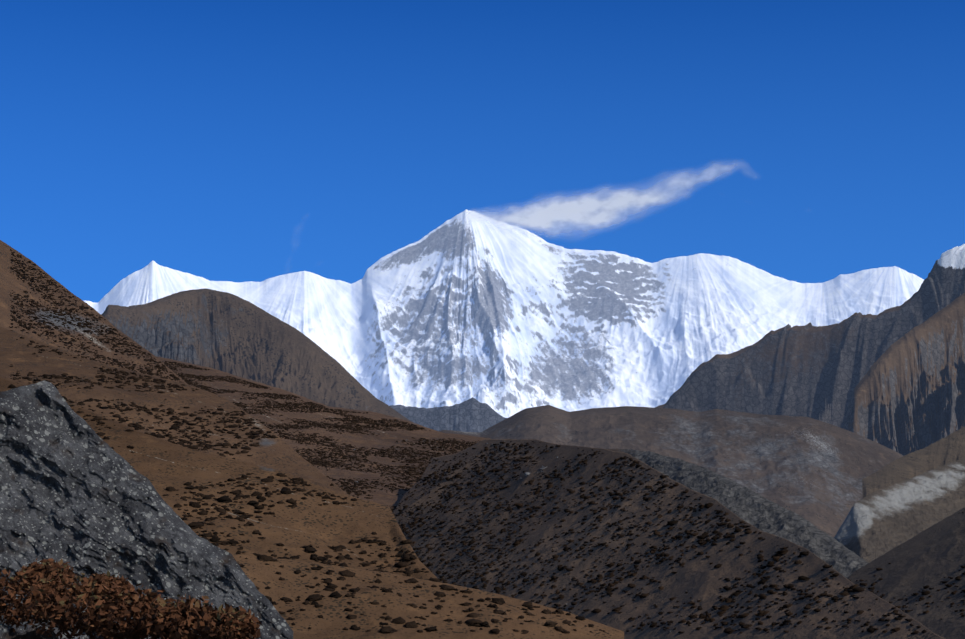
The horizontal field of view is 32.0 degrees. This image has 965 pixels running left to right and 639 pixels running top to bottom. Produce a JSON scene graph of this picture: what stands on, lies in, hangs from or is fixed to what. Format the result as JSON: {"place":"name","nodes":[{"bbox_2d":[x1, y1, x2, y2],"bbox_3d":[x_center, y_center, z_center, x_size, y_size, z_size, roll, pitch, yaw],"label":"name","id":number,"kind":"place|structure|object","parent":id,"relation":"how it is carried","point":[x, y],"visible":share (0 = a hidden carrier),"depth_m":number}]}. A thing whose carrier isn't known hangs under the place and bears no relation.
{"place":"outdoors","nodes":[
{"label":"outdoors","id":0,"kind":"place"},
{"bbox_2d":[0,240,186,383],"bbox_3d":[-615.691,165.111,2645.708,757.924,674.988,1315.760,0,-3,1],"label":"hillside terrain","id":1,"kind":"structure","parent":0,"point":[9,281],"depth_m":2682.17},
{"bbox_2d":[9,249,181,382],"bbox_3d":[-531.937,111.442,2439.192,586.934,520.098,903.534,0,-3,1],"label":"hillside shrubs","id":2,"kind":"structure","parent":1,"relation":"on","point":[87,323],"depth_m":2678.50},
{"bbox_2d":[0,380,292,638],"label":"outcrop rock","id":3,"kind":"object","parent":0,"point":[78,494],"visible":0.67,"depth_m":31.11},
{"bbox_2d":[0,558,261,638],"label":"shrubs","id":4,"kind":"object","parent":3,"relation":"on","point":[108,598],"visible":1,"depth_m":13.13},
{"bbox_2d":[0,327,349,495],"bbox_3d":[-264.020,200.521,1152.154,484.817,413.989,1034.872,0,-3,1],"label":"hillside","id":5,"kind":"structure","parent":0,"point":[279,453],"depth_m":1080.44},
{"bbox_2d":[9,337,333,485],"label":"shrubs","id":6,"kind":"object","parent":5,"relation":"on","point":[252,433],"visible":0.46,"depth_m":1052.63},
{"bbox_2d":[0,377,436,579],"bbox_3d":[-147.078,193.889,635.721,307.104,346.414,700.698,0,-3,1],"label":"hillside","id":7,"kind":"structure","parent":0,"point":[309,520],"depth_m":478.71},
{"bbox_2d":[8,384,441,582],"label":"shrubs","id":8,"kind":"object","parent":7,"relation":"on","point":[406,558],"visible":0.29,"depth_m":464.07},
{"bbox_2d":[101,288,413,422],"bbox_3d":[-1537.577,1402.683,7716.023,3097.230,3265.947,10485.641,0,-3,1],"label":"hill","id":9,"kind":"structure","parent":0,"point":[232,334],"depth_m":8551.08},
{"bbox_2d":[156,356,489,512],"bbox_3d":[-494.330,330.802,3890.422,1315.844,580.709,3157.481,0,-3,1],"label":"hillside","id":10,"kind":"structure","parent":0,"point":[387,439],"depth_m":3774.54},
{"bbox_2d":[163,361,479,511],"bbox_3d":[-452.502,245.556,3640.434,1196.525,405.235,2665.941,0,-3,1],"label":"terrace shrubs","id":11,"kind":"object","parent":10,"relation":"on","point":[325,462],"depth_m":3737.06},
{"bbox_2d":[232,554,623,638],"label":"hillside","id":12,"kind":"structure","parent":0,"point":[333,622],"depth_m":184.27},
{"bbox_2d":[238,555,605,633],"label":"shrubs","id":13,"kind":"object","parent":12,"relation":"on","point":[398,620],"visible":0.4,"depth_m":185.00},
{"bbox_2d":[390,397,506,432],"bbox_3d":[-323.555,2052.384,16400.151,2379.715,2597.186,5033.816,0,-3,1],"label":"rock peak","id":14,"kind":"structure","parent":0,"point":[472,414],"depth_m":16903.49},
{"bbox_2d":[0,0,964,302],"label":"sky","id":15,"kind":"structure","parent":0,"point":[194,137]},
{"bbox_2d":[84,210,923,417],"bbox_3d":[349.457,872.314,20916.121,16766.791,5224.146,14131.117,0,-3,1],"label":"mountain","id":16,"kind":"structure","parent":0,"point":[459,308],"depth_m":23177.75},
{"bbox_2d":[292,158,808,252],"bbox_3d":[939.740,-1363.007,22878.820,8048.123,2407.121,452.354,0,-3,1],"label":"cloud","id":17,"kind":"structure","parent":0,"point":[590,210],"depth_m":23079.30},
{"bbox_2d":[393,439,944,638],"bbox_3d":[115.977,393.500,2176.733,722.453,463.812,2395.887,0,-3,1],"label":"ridge terrain","id":18,"kind":"structure","parent":0,"point":[698,577],"depth_m":1892.94},
{"bbox_2d":[438,441,671,632],"bbox_3d":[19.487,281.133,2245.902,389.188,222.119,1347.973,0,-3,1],"label":"boulders near ridge","id":19,"kind":"object","parent":18,"relation":"on","point":[543,467],"visible":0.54,"depth_m":2450.57},
{"bbox_2d":[393,441,926,633],"bbox_3d":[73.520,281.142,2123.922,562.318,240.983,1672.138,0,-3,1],"label":"shrubs","id":20,"kind":"object","parent":18,"relation":"on","point":[775,557],"visible":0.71,"depth_m":1972.47},
{"bbox_2d":[439,405,902,537],"bbox_3d":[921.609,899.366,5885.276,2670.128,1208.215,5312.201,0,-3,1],"label":"moraine hills","id":21,"kind":"structure","parent":0,"point":[815,472],"depth_m":6185.73},
{"bbox_2d":[607,448,867,578],"bbox_3d":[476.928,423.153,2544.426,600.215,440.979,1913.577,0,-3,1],"label":"scree slope","id":22,"kind":"structure","parent":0,"point":[755,509],"depth_m":2460.65},
{"bbox_2d":[655,244,964,427],"bbox_3d":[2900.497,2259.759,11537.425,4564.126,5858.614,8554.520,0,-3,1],"label":"rocky mountain","id":23,"kind":"structure","parent":0,"point":[814,372],"depth_m":12671.46},
{"bbox_2d":[834,458,964,562],"bbox_3d":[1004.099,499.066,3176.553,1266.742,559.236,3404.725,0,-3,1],"label":"moraine bank","id":24,"kind":"structure","parent":0,"point":[877,524],"depth_m":3171.97},
{"bbox_2d":[843,293,964,455],"bbox_3d":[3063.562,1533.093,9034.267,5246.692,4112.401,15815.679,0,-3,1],"label":"rock cliff","id":25,"kind":"structure","parent":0,"point":[908,396],"depth_m":8678.25},
{"bbox_2d":[848,508,964,638],"bbox_3d":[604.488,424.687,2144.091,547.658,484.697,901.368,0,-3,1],"label":"valley side","id":26,"kind":"structure","parent":0,"point":[933,556],"depth_m":2079.44},
{"bbox_2d":[850,512,964,619],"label":"shrubs","id":27,"kind":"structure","parent":26,"relation":"on","point":[926,592],"depth_m":1986.01},
{"bbox_2d":[862,427,964,497],"bbox_3d":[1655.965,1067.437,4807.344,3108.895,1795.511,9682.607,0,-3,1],"label":"hillside","id":28,"kind":"structure","parent":0,"point":[949,448],"depth_m":3743.23}
]}

